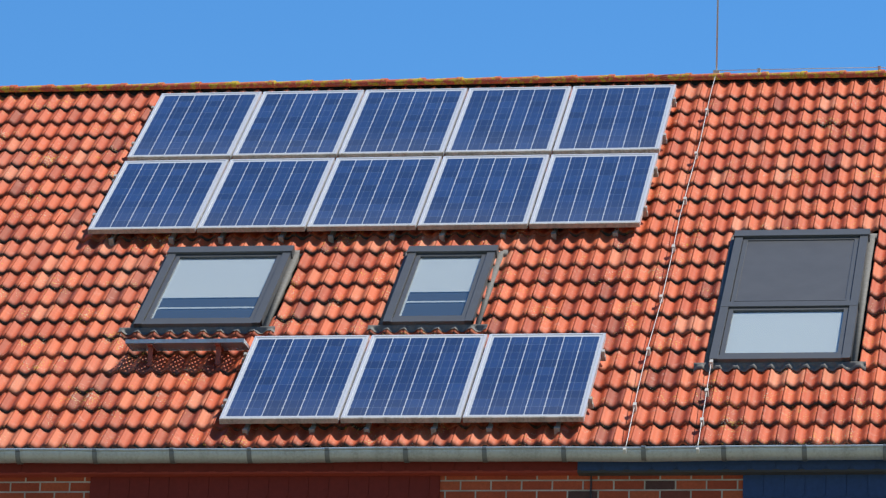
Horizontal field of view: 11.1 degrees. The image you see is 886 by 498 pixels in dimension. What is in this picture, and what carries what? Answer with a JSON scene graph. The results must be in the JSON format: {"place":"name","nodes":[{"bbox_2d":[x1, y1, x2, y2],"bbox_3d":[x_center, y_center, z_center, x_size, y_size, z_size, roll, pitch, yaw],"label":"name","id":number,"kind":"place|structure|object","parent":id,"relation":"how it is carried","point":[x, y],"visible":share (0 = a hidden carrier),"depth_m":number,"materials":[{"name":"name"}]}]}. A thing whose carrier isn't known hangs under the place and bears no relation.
{"place":"outdoors","nodes":[
{"label":"outdoors","id":0,"kind":"place"},
{"bbox_2d":[0,475,742,497],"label":"brick walls","id":1,"kind":"structure","parent":0,"point":[726,486],"depth_m":36.90,"materials":[{"name":"brown brick"}]},
{"bbox_2d":[0,461,577,497],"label":"red wall cladding","id":2,"kind":"structure","parent":1,"relation":"attached to","point":[285,487],"depth_m":37.23,"materials":[{"name":"painted wood"}]},
{"bbox_2d":[577,460,885,497],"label":"wall panel","id":3,"kind":"object","parent":1,"relation":"attached to","point":[818,486],"visible":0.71,"depth_m":36.55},
{"bbox_2d":[401,292,468,315],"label":"window reflection","id":4,"kind":"object","parent":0,"point":[453,306],"depth_m":39.48,"materials":[{"name":"blue glass"}]},
{"bbox_2d":[0,469,885,477],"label":"fascia board","id":5,"kind":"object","parent":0,"point":[311,473],"depth_m":36.96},
{"bbox_2d":[0,0,885,85],"label":"sky","id":6,"kind":"structure","parent":0,"point":[43,42],"materials":[{"name":"blue"}]},
{"bbox_2d":[15,444,885,463],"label":"gutter brackets","id":7,"kind":"object","parent":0,"point":[406,460],"visible":0.83,"depth_m":36.85,"materials":[{"name":"grey metal"}]},
{"bbox_2d":[27,230,885,448],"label":"roof deck felt","id":8,"kind":"object","parent":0,"point":[628,445],"depth_m":37.40,"materials":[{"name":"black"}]},
{"bbox_2d":[0,78,885,448],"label":"roof tiles","id":9,"kind":"object","parent":8,"relation":"on","point":[78,372],"visible":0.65,"depth_m":39.95,"materials":[{"name":"orange tile"}]},
{"bbox_2d":[147,343,224,366],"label":"step support brackets","id":10,"kind":"object","parent":9,"relation":"attached to","point":[153,351],"visible":0.81,"depth_m":38.83,"materials":[{"name":"metal"}]},
{"bbox_2d":[126,342,248,350],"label":"roof step","id":11,"kind":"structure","parent":10,"relation":"on","point":[180,346],"depth_m":38.88,"materials":[{"name":"grey metal"}]},
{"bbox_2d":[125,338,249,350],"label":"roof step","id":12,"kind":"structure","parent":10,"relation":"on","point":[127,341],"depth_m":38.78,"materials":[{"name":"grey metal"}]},
{"bbox_2d":[118,250,302,334],"bbox_3d":[-1.997,0.381,40.202,1.374,1.178,1.455,-1,-17,9],"label":"window flashing","id":13,"kind":"object","parent":9,"relation":"on","point":[281,291],"visible":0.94,"depth_m":39.50,"materials":[{"name":"grey metal"}]},
{"bbox_2d":[134,245,294,332],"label":"window frame","id":14,"kind":"object","parent":9,"relation":"attached to","point":[284,254],"visible":0.69,"depth_m":40.21,"materials":[{"name":"grey metal"}]},
{"bbox_2d":[154,298,257,317],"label":"window reflection","id":15,"kind":"object","parent":14,"relation":"attached to","point":[171,312],"depth_m":39.80,"materials":[{"name":"blue glass"}]},
{"bbox_2d":[152,258,275,317],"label":"window blind","id":16,"kind":"object","parent":14,"relation":"attached to","point":[218,276],"visible":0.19,"depth_m":40.34,"materials":[{"name":"white fabric"}]},
{"bbox_2d":[152,257,276,317],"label":"skylight glass","id":17,"kind":"object","parent":14,"relation":"in","point":[220,280],"visible":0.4,"depth_m":40.17,"materials":[{"name":"glass"}]},
{"bbox_2d":[91,97,676,434],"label":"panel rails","id":18,"kind":"object","parent":9,"relation":"on","point":[221,238],"visible":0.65,"depth_m":40.93,"materials":[{"name":"grey metal"}]},
{"bbox_2d":[88,148,658,423],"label":"mounting rails","id":19,"kind":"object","parent":18,"relation":"on","point":[469,419],"depth_m":41.05,"materials":[{"name":"silver metal"}]},
{"bbox_2d":[88,84,675,419],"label":"panel frames","id":20,"kind":"structure","parent":18,"relation":"on","point":[316,201],"depth_m":42.09,"materials":[{"name":"silver metal"}]},
{"bbox_2d":[91,86,672,417],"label":"solar panels","id":21,"kind":"object","parent":20,"relation":"in","point":[430,376],"visible":1,"depth_m":41.83,"materials":[{"name":"blue glass"}]},
{"bbox_2d":[367,250,507,332],"bbox_3d":[-0.011,0.366,39.859,1.038,1.148,1.419,-1,-17,9],"label":"window flashing","id":22,"kind":"object","parent":9,"relation":"attached to","point":[477,326],"visible":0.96,"depth_m":39.16,"materials":[{"name":"grey metal"}]},
{"bbox_2d":[383,245,498,324],"bbox_3d":[-0.015,0.342,39.835,0.802,1.124,1.300,-1,-17,9],"label":"window frame","id":23,"kind":"object","parent":9,"relation":"attached to","point":[487,255],"visible":0.69,"depth_m":39.85,"materials":[{"name":"grey metal"}]},
{"bbox_2d":[399,257,479,315],"bbox_3d":[-0.019,0.330,39.808,0.548,0.837,0.997,-1,-17,9],"label":"skylight glass","id":24,"kind":"object","parent":23,"relation":"in","point":[424,278],"visible":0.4,"depth_m":39.83,"materials":[{"name":"glass"}]},
{"bbox_2d":[400,258,480,314],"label":"window blind","id":25,"kind":"object","parent":23,"relation":"attached to","point":[448,281],"visible":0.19,"depth_m":40.02,"materials":[{"name":"white fabric"}]},
{"bbox_2d":[0,444,882,463],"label":"gutter","id":26,"kind":"object","parent":9,"relation":"attached to","point":[474,454],"visible":0.9,"depth_m":36.81,"materials":[{"name":"metal"}]},
{"bbox_2d":[0,69,885,92],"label":"ridge tiles","id":27,"kind":"object","parent":9,"relation":"on","point":[274,84],"visible":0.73,"depth_m":44.41,"materials":[{"name":"orange tile"}]},
{"bbox_2d":[623,66,880,453],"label":"conductor clips","id":28,"kind":"object","parent":9,"relation":"attached to","point":[661,296],"visible":0.81,"depth_m":38.22,"materials":[{"name":"silver metal"}]},
{"bbox_2d":[693,233,878,371],"bbox_3d":[2.986,0.443,39.117,1.429,1.852,2.244,-1,-17,9],"label":"skylight flashing","id":29,"kind":"object","parent":9,"relation":"on","point":[853,363],"visible":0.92,"depth_m":38.03,"materials":[{"name":"grey metal"}]},
{"bbox_2d":[709,229,870,362],"bbox_3d":[2.981,0.415,39.091,1.193,1.823,2.133,-1,-17,9],"label":"skylight frame","id":30,"kind":"object","parent":9,"relation":"attached to","point":[848,307],"visible":0.77,"depth_m":38.85,"materials":[{"name":"grey metal"}]},
{"bbox_2d":[725,312,842,352],"bbox_3d":[2.870,0.710,38.383,0.939,0.566,0.674,-1,-17,9],"label":"skylight blind","id":31,"kind":"object","parent":30,"relation":"in","point":[785,318],"depth_m":38.40,"materials":[{"name":"white fabric"}]},
{"bbox_2d":[0,77,885,97],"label":"ridge closure","id":32,"kind":"object","parent":8,"relation":"on","point":[572,84],"depth_m":44.44,"materials":[{"name":"orange ceramic"}]},
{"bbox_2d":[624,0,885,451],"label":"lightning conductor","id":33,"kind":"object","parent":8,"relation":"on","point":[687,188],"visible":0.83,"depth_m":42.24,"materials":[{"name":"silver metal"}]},
{"bbox_2d":[726,311,842,352],"bbox_3d":[2.977,0.403,39.064,0.939,1.536,1.830,-1,-17,9],"label":"skylight glass","id":34,"kind":"object","parent":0,"point":[757,331],"visible":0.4,"depth_m":38.40,"materials":[{"name":"grey glass"}]},
{"bbox_2d":[734,240,854,301],"bbox_3d":[3.053,0.183,39.550,0.963,0.878,1.052,-1,-17,9],"label":"skylight awning","id":35,"kind":"object","parent":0,"point":[811,270],"visible":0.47,"depth_m":39.54,"materials":[{"name":"grey fabric"}]}
]}

